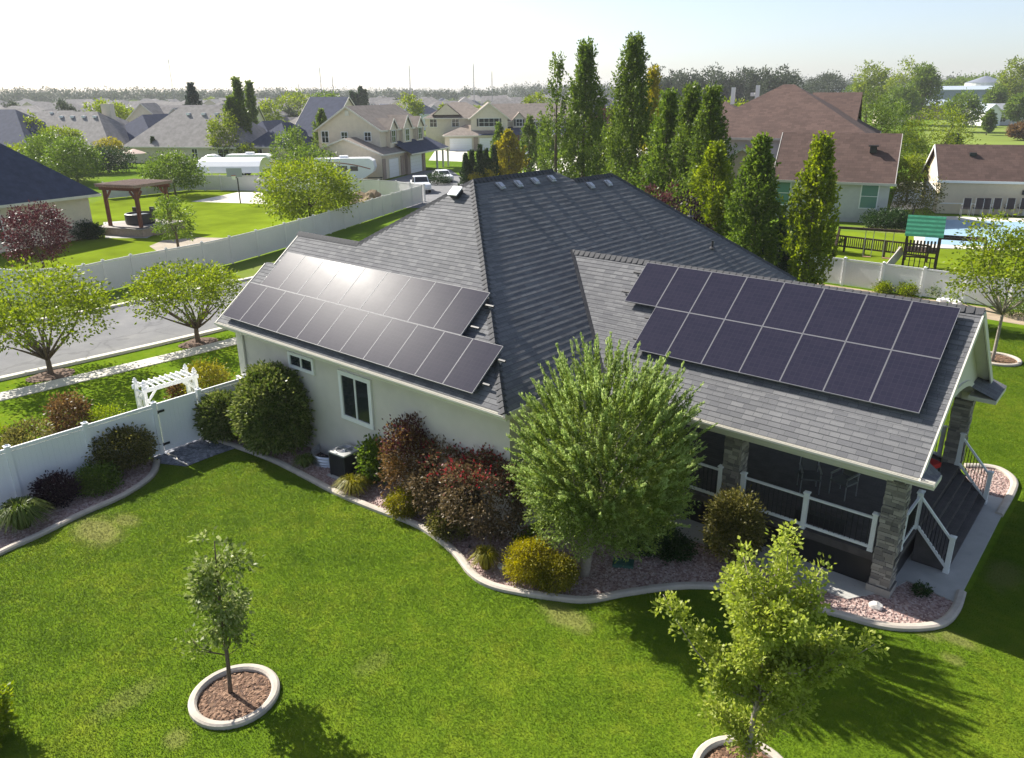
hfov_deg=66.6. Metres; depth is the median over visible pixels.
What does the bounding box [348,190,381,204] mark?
dirt mound
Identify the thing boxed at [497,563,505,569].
rock
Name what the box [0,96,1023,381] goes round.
ground
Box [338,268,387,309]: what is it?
solar panel
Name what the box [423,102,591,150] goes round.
beige house
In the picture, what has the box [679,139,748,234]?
columnar tree
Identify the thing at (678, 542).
shrub
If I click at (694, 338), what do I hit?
solar panel
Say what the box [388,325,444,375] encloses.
solar panel
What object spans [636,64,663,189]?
columnar tree
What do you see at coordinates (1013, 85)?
garden tree
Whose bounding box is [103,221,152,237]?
stone patio
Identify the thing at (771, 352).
solar panel
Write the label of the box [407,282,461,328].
solar panel
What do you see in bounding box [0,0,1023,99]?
sky
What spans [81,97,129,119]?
garden tree
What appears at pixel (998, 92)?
garden tree
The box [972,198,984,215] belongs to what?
pool chair
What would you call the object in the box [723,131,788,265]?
columnar tree
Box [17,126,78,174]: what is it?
garden tree
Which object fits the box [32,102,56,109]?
distant house
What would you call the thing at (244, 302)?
solar panel
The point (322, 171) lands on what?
garden tree
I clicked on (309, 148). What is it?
garden tree
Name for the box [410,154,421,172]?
garage door
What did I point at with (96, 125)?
suburban house
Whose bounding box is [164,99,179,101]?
distant house
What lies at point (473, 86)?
radio mast
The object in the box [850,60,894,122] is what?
garden tree
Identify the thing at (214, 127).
garden tree
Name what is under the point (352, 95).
cypress
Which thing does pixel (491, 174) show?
shrub
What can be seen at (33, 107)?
distant house
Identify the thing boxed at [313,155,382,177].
camper trailer
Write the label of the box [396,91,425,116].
garden tree
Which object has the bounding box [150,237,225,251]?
bare path
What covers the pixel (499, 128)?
columnar tree
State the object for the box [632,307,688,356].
solar panel
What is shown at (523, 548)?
shrub
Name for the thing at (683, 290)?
solar panel
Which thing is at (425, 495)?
shrub
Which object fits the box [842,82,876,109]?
garden tree
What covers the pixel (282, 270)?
solar panel
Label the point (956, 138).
garden tree
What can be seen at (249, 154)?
camper trailer
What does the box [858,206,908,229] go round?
shrub
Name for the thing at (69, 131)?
garden tree
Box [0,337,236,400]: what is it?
sidewalk
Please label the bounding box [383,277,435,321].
solar panel
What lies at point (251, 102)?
columnar tree
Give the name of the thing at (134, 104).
distant house
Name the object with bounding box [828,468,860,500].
patio chair
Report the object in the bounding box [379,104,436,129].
white gable house
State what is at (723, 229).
columnar tree
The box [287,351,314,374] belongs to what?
window
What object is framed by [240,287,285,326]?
solar panel
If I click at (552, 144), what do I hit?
columnar tree
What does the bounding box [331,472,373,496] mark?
grass clump
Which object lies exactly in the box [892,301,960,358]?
solar panel
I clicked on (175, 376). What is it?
garden arbor
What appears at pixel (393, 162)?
garage door
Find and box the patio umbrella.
[124,149,145,161]
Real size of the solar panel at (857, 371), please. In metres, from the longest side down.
1.533 x 1.050 x 0.042 m
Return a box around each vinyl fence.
[0,184,422,301]
[0,401,164,507]
[102,174,425,201]
[194,373,245,428]
[799,255,1023,309]
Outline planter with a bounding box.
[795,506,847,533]
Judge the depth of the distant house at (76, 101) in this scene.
461.99 m
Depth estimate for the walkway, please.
19.24 m
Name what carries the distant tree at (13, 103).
on the ground at (252, 266)
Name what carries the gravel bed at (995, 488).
on the lawn at (110, 389)
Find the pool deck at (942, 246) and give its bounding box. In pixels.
[914,216,1023,249]
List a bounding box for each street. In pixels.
[0,171,562,375]
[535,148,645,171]
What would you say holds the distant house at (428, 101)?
on the ground at (252, 266)
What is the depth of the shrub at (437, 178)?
100.26 m
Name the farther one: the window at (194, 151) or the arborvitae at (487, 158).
the window at (194, 151)
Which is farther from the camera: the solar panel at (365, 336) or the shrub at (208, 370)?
the shrub at (208, 370)
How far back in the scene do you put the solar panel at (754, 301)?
20.92 m
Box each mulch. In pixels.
[197,671,270,720]
[704,745,767,757]
[991,354,1017,363]
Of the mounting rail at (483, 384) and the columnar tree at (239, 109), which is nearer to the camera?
the mounting rail at (483, 384)
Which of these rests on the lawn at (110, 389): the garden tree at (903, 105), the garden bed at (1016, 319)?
the garden bed at (1016, 319)
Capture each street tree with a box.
[0,254,118,373]
[116,257,244,341]
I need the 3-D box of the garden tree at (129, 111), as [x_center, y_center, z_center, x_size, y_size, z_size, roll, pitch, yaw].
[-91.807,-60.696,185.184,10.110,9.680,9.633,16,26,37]
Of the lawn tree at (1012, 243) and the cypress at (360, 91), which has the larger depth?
the cypress at (360, 91)
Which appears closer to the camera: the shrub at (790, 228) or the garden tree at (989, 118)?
the shrub at (790, 228)
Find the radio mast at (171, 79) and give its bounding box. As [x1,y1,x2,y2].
[168,59,174,100]
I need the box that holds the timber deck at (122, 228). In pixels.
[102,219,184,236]
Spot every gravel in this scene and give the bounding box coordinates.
[0,432,1009,622]
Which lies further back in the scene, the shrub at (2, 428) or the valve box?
the shrub at (2, 428)
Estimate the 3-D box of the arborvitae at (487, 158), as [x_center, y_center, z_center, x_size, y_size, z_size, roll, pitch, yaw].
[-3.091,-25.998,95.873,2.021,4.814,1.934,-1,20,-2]
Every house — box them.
[0,109,46,160]
[0,143,101,252]
[5,105,45,110]
[8,101,26,105]
[17,107,39,115]
[22,101,42,105]
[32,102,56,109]
[32,110,75,120]
[42,102,86,111]
[44,104,168,159]
[66,99,91,103]
[77,102,94,107]
[95,98,111,102]
[115,100,129,107]
[123,107,283,162]
[126,103,265,122]
[127,101,168,108]
[140,98,153,100]
[156,102,184,104]
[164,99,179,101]
[203,99,220,104]
[214,169,1005,598]
[215,101,289,120]
[248,97,354,164]
[282,116,298,121]
[306,104,449,179]
[369,97,396,103]
[370,100,395,104]
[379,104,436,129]
[392,99,407,107]
[419,98,437,105]
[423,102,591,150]
[429,101,457,109]
[458,97,477,104]
[468,95,481,103]
[481,96,507,104]
[490,98,513,103]
[511,97,545,102]
[662,84,902,222]
[962,103,1021,125]
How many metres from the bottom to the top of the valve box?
0.112 m
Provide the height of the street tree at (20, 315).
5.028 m
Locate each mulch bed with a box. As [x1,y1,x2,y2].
[704,745,768,757]
[991,354,1015,363]
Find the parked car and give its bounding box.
[432,169,453,181]
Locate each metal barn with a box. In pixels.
[910,99,981,119]
[926,86,992,101]
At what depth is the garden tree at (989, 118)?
192.25 m
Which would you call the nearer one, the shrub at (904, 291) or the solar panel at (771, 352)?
the solar panel at (771, 352)
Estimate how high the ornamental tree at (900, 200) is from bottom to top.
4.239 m
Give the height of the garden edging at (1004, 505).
0.110 m
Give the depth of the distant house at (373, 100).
372.90 m
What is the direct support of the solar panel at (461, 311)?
attached to the mounting rail at (475, 328)
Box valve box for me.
[612,557,633,568]
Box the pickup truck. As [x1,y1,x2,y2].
[410,175,430,192]
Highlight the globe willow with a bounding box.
[502,332,717,577]
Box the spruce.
[184,82,202,104]
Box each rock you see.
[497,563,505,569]
[869,601,882,610]
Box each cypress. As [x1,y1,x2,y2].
[348,90,357,105]
[354,91,360,105]
[357,85,366,104]
[362,89,369,104]
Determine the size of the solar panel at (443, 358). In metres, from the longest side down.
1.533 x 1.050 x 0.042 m
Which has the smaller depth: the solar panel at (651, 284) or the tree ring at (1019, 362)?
the solar panel at (651, 284)
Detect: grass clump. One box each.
[0,495,56,533]
[290,453,315,469]
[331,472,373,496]
[468,544,502,570]
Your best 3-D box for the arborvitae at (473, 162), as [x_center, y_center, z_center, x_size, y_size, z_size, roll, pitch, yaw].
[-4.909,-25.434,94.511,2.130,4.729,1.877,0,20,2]
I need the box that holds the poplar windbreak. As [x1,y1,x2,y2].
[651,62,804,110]
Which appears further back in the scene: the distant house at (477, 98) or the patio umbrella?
the distant house at (477, 98)
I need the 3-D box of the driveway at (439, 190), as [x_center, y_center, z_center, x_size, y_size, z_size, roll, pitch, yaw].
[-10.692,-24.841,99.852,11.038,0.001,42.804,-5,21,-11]
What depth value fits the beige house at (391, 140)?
109.84 m
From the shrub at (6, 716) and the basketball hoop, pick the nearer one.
the shrub at (6, 716)
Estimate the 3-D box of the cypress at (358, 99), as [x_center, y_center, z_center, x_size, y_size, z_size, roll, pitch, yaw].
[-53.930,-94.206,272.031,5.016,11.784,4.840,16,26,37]
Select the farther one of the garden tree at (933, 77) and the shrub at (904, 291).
the garden tree at (933, 77)
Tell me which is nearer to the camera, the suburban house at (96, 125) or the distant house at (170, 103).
the suburban house at (96, 125)
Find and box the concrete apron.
[890,183,924,210]
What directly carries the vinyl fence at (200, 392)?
on the lawn at (110, 389)
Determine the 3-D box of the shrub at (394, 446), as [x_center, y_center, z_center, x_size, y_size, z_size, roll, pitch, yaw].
[-2.858,2.176,22.256,2.128,2.882,2.057,13,24,33]
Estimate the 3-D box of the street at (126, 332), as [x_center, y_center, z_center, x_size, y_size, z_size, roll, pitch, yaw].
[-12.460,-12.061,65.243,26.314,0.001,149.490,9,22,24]
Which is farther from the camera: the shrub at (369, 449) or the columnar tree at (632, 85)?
the columnar tree at (632, 85)
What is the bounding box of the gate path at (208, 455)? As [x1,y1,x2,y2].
[154,438,232,465]
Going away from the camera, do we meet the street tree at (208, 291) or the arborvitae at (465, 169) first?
the street tree at (208, 291)
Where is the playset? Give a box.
[832,215,987,271]
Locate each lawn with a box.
[0,190,346,299]
[0,283,1023,757]
[826,231,1023,278]
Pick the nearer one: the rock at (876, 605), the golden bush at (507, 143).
the rock at (876, 605)
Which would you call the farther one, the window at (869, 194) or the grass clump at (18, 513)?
the window at (869, 194)
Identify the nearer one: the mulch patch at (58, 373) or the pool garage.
the mulch patch at (58, 373)
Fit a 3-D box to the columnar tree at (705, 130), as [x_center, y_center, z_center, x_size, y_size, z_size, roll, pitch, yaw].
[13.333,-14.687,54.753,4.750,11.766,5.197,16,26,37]
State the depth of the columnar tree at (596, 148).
99.28 m
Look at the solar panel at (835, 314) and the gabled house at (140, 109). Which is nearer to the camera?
the solar panel at (835, 314)
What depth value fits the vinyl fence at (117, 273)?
55.09 m
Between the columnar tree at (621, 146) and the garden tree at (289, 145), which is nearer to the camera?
the columnar tree at (621, 146)
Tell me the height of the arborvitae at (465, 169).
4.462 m
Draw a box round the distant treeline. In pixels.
[0,70,1023,102]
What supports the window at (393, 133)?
in the beige house at (391, 140)
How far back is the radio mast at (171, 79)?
328.63 m
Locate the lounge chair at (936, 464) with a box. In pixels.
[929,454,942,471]
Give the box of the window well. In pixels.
[310,444,329,467]
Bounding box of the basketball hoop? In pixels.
[226,168,241,202]
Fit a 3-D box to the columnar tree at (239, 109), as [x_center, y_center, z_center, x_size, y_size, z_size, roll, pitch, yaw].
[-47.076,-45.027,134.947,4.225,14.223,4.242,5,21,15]
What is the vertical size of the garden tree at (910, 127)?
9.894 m
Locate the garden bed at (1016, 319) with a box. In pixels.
[817,283,1023,324]
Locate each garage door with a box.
[388,157,399,177]
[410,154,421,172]
[449,138,471,150]
[479,137,492,149]
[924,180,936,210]
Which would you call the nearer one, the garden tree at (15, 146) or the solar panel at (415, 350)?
the solar panel at (415, 350)
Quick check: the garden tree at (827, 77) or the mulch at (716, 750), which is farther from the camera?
the garden tree at (827, 77)
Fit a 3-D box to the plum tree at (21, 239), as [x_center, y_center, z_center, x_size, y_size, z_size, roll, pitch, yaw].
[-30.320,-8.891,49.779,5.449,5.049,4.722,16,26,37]
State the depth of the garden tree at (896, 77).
244.53 m
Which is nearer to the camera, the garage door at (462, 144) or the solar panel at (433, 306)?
the solar panel at (433, 306)
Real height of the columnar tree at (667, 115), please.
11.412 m
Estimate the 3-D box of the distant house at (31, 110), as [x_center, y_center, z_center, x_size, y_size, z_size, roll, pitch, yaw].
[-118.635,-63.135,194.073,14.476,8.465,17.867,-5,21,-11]
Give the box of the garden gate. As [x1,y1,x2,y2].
[156,392,201,450]
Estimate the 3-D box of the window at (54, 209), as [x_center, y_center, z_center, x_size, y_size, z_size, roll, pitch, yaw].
[-36.713,-12.650,61.924,0.070,1.580,1.180,11,23,28]
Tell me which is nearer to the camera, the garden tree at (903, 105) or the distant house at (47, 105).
the garden tree at (903, 105)
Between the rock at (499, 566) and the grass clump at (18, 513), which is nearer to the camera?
the rock at (499, 566)
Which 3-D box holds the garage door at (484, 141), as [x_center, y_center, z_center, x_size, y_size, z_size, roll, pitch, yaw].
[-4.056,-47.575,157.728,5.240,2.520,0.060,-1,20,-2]
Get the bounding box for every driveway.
[383,169,462,207]
[429,150,466,161]
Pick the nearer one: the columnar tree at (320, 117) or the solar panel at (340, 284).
the solar panel at (340, 284)
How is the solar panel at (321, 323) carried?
attached to the mounting rail at (483, 384)
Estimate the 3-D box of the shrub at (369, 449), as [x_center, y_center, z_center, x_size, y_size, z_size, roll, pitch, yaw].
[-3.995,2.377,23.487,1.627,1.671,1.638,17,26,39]
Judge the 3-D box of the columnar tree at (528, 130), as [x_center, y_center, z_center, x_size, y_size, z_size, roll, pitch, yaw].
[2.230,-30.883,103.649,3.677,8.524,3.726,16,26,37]
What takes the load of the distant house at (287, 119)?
on the ground at (252, 266)
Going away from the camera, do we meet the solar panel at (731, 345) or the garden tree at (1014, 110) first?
the solar panel at (731, 345)
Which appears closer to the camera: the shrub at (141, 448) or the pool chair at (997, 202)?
the shrub at (141, 448)
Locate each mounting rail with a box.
[266,276,479,330]
[480,382,490,386]
[482,304,494,307]
[496,358,505,364]
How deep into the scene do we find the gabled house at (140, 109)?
164.76 m
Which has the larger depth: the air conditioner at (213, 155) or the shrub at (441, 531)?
the air conditioner at (213, 155)
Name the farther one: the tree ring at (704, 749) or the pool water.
the pool water
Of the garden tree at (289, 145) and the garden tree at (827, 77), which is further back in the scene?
the garden tree at (827, 77)
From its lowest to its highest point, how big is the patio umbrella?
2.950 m
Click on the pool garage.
(973, 171)
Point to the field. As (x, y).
(996, 136)
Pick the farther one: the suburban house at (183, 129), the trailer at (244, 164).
the suburban house at (183, 129)
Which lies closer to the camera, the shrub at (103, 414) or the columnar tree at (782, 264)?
the shrub at (103, 414)
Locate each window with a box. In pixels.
[0,214,5,239]
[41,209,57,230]
[191,149,197,157]
[217,149,228,156]
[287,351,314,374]
[321,131,328,142]
[337,369,374,429]
[341,132,347,138]
[364,132,371,140]
[390,130,396,142]
[405,128,409,140]
[417,127,422,138]
[429,119,436,126]
[452,119,458,126]
[477,118,500,126]
[514,119,524,125]
[775,182,791,204]
[858,185,879,209]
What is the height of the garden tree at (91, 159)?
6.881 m
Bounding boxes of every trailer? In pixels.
[196,157,271,175]
[225,152,275,175]
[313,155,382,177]
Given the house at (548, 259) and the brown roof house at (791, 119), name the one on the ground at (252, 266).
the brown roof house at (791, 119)
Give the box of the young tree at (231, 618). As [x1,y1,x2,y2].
[173,526,263,693]
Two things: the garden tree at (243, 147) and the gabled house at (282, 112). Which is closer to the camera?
the garden tree at (243, 147)
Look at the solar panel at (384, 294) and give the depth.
23.55 m
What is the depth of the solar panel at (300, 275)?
26.12 m
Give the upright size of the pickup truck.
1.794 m
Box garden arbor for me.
[131,364,198,411]
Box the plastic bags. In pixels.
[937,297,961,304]
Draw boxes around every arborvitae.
[457,152,472,185]
[468,149,479,178]
[475,144,487,177]
[481,148,493,174]
[489,144,501,175]
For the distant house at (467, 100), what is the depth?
355.62 m
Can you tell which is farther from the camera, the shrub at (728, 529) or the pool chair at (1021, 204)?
the pool chair at (1021, 204)
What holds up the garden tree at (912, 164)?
on the concrete apron
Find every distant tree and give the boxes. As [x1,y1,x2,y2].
[1,99,20,106]
[53,98,80,111]
[279,104,299,116]
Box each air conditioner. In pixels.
[204,154,220,156]
[327,443,363,479]
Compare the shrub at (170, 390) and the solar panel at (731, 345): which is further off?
the shrub at (170, 390)
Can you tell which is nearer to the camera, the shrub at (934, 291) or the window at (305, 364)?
the window at (305, 364)
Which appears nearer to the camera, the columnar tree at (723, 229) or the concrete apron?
the columnar tree at (723, 229)
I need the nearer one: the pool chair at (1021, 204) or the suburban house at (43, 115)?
the pool chair at (1021, 204)
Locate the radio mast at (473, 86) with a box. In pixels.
[473,65,474,101]
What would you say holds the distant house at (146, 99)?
on the ground at (252, 266)
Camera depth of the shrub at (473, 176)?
93.10 m
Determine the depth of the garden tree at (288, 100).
234.63 m
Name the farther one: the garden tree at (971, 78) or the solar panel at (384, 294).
the garden tree at (971, 78)
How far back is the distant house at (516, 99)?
317.76 m
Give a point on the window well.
(320, 461)
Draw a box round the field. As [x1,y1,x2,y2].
[922,119,1023,146]
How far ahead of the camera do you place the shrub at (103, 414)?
25.25 m
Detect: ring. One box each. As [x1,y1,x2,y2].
[188,664,279,729]
[693,735,782,757]
[990,351,1021,366]
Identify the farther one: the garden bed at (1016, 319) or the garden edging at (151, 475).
the garden bed at (1016, 319)
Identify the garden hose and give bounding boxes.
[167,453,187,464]
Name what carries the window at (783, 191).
in the brown roof house at (791, 119)
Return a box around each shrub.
[0,413,62,449]
[0,422,23,443]
[0,680,20,744]
[27,468,82,510]
[38,388,95,436]
[68,218,103,240]
[68,459,124,497]
[78,222,107,239]
[78,400,125,424]
[85,421,160,471]
[163,378,199,399]
[174,356,235,395]
[192,387,238,444]
[222,358,316,456]
[352,432,394,484]
[373,411,439,496]
[378,483,425,520]
[402,434,490,527]
[421,502,475,543]
[426,170,453,184]
[432,442,537,549]
[467,171,482,179]
[482,168,496,176]
[501,533,556,590]
[525,547,582,595]
[628,519,683,558]
[642,181,684,213]
[655,525,705,565]
[671,186,715,229]
[696,483,772,563]
[783,215,820,239]
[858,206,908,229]
[868,279,894,294]
[892,280,922,296]
[908,579,934,597]
[925,282,943,297]
[993,292,1023,316]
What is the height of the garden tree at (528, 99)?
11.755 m
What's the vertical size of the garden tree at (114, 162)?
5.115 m
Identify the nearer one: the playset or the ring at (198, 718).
the ring at (198, 718)
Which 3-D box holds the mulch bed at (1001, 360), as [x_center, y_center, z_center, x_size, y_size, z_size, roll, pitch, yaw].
[21.151,-0.845,33.988,1.700,0.001,1.700,16,26,37]
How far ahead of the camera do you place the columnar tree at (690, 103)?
55.40 m
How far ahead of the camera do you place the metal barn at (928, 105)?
293.00 m
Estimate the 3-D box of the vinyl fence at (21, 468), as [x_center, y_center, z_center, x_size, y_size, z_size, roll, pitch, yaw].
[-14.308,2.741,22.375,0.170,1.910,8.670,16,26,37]
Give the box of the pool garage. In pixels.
[921,144,1023,215]
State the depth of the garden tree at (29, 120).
138.22 m
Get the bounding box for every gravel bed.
[0,459,153,547]
[965,467,1009,497]
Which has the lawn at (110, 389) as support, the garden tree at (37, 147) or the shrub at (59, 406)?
the shrub at (59, 406)
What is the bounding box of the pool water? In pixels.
[924,220,1023,247]
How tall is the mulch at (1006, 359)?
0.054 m
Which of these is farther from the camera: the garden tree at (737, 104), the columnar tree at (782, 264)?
the garden tree at (737, 104)
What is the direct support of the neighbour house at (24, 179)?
on the ground at (252, 266)
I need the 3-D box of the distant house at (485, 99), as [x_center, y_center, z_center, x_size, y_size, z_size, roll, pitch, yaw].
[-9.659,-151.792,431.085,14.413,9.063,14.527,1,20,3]
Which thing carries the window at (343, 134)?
in the beige house at (391, 140)
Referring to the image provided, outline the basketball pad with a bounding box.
[192,191,266,203]
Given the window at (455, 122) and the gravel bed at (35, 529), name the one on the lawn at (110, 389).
the gravel bed at (35, 529)
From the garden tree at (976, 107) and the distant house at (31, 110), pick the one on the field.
the garden tree at (976, 107)
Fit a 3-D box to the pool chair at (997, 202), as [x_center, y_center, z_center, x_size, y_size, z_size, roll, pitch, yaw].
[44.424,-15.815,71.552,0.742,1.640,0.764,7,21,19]
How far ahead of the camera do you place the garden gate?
25.91 m
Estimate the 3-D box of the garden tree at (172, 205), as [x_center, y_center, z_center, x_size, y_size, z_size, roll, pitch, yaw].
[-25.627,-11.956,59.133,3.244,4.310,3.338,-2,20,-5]
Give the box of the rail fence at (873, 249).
[833,234,929,262]
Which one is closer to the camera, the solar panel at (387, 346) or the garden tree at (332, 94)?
the solar panel at (387, 346)
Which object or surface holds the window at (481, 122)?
in the beige house at (459, 126)
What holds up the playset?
on the playset lawn at (855, 254)
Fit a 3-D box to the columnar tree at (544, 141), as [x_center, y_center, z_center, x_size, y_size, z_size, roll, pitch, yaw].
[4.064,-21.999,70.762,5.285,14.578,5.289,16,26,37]
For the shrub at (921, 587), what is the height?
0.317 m
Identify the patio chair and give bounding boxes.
[797,457,822,494]
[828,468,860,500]
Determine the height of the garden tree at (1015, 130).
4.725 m
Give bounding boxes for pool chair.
[959,198,971,214]
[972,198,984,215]
[979,198,991,213]
[989,198,1002,214]
[1002,198,1015,215]
[1016,198,1023,215]
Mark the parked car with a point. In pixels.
(447, 173)
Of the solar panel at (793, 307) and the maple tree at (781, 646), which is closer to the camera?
the maple tree at (781, 646)
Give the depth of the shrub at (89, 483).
23.17 m
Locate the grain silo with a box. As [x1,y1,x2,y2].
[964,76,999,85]
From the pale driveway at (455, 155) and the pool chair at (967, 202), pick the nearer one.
the pool chair at (967, 202)
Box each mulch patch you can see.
[25,368,74,381]
[178,337,217,347]
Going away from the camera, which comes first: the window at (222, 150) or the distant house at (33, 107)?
the window at (222, 150)
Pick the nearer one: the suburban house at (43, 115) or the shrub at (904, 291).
the shrub at (904, 291)
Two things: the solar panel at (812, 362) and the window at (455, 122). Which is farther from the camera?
the window at (455, 122)
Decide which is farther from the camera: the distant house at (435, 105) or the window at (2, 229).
the distant house at (435, 105)
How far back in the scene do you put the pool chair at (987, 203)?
71.16 m
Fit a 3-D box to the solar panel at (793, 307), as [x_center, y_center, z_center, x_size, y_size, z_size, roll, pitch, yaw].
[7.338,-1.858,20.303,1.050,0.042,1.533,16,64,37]
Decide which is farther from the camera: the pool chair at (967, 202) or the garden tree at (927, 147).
the garden tree at (927, 147)
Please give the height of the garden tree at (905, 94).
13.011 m
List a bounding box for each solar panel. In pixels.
[222,282,267,320]
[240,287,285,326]
[257,291,304,332]
[260,252,304,288]
[277,296,324,338]
[279,256,324,293]
[296,301,345,345]
[297,260,344,298]
[317,264,364,303]
[318,307,368,352]
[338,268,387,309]
[340,312,392,359]
[360,272,410,315]
[363,318,417,367]
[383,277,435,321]
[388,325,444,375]
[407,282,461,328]
[414,332,472,384]
[434,287,490,335]
[443,339,503,393]
[624,262,678,306]
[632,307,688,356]
[656,267,711,312]
[665,313,723,364]
[689,272,746,319]
[701,320,761,372]
[725,277,784,325]
[739,326,801,381]
[763,282,824,333]
[780,334,844,391]
[803,288,866,341]
[823,342,890,402]
[846,294,911,350]
[870,350,940,413]
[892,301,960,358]
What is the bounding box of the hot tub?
[124,207,155,224]
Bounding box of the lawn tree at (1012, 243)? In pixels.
[933,208,1023,360]
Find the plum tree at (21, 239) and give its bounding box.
[0,199,76,268]
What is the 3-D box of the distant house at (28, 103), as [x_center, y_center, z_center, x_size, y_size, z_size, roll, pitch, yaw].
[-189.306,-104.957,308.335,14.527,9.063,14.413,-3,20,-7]
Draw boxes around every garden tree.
[4,140,44,160]
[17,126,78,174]
[22,109,45,131]
[29,124,86,159]
[39,131,107,182]
[77,143,137,173]
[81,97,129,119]
[92,135,123,157]
[116,102,133,118]
[135,145,210,195]
[150,193,197,248]
[205,108,245,154]
[234,142,258,153]
[249,153,367,225]
[256,97,285,121]
[268,125,314,175]
[270,88,318,115]
[281,142,336,176]
[303,90,338,106]
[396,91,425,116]
[521,91,550,102]
[585,104,611,127]
[720,96,747,106]
[800,69,849,93]
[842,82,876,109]
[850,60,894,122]
[858,86,901,132]
[868,97,925,168]
[875,82,921,129]
[876,55,930,121]
[890,151,929,201]
[891,130,932,158]
[896,101,990,158]
[906,61,943,124]
[938,87,987,131]
[941,74,969,85]
[945,132,964,143]
[959,70,999,85]
[980,108,998,134]
[981,83,1008,102]
[994,55,1023,100]
[1000,92,1023,121]
[1004,120,1023,139]
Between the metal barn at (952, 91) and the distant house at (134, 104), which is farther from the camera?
the metal barn at (952, 91)
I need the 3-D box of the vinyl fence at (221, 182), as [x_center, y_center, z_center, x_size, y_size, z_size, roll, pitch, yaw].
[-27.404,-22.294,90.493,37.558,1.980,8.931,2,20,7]
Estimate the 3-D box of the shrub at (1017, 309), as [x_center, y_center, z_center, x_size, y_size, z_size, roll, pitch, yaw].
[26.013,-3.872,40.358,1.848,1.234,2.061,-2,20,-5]
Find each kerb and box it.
[0,327,225,380]
[10,161,557,326]
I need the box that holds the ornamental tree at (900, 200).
[887,173,948,214]
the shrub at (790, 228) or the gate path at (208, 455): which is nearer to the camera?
the gate path at (208, 455)
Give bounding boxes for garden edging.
[0,459,159,555]
[207,438,966,631]
[964,463,1017,516]
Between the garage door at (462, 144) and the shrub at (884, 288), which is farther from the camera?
the garage door at (462, 144)
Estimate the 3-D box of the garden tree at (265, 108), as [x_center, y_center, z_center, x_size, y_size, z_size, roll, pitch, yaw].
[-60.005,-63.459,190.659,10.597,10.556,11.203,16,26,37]
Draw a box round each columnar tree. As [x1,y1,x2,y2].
[222,95,250,128]
[228,76,251,133]
[244,80,258,123]
[311,108,327,148]
[489,121,503,168]
[519,114,544,171]
[524,51,585,178]
[532,118,558,169]
[551,35,611,177]
[577,121,608,175]
[598,108,627,179]
[600,31,663,189]
[628,87,686,203]
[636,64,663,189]
[654,79,711,210]
[668,81,740,224]
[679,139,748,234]
[710,207,749,248]
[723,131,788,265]
[757,221,796,272]
[777,130,843,284]
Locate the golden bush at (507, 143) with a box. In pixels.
[493,128,531,174]
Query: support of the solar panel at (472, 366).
attached to the mounting rail at (483, 384)
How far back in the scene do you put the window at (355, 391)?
23.60 m
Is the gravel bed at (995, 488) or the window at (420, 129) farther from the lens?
the window at (420, 129)
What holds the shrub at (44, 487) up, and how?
on the gravel bed at (35, 529)
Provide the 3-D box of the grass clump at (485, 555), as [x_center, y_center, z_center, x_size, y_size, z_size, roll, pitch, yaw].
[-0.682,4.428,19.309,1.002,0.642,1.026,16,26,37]
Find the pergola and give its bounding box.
[94,179,172,227]
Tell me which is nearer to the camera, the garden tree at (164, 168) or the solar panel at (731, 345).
the solar panel at (731, 345)
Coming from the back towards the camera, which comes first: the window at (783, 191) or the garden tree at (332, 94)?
the garden tree at (332, 94)
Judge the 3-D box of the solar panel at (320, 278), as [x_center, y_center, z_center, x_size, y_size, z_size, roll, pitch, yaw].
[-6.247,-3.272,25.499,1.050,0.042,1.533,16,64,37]
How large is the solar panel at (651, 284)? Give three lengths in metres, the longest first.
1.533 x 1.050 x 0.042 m
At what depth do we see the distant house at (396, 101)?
255.41 m
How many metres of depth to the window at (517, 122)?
160.82 m
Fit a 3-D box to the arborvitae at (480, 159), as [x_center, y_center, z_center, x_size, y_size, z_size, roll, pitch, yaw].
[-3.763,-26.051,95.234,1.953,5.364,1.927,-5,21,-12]
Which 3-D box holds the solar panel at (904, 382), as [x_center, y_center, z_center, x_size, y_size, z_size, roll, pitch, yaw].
[8.988,0.048,17.825,1.050,0.042,1.533,16,64,37]
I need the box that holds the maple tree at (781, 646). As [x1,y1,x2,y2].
[648,519,891,757]
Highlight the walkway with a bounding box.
[666,493,1002,601]
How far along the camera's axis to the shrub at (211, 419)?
26.02 m

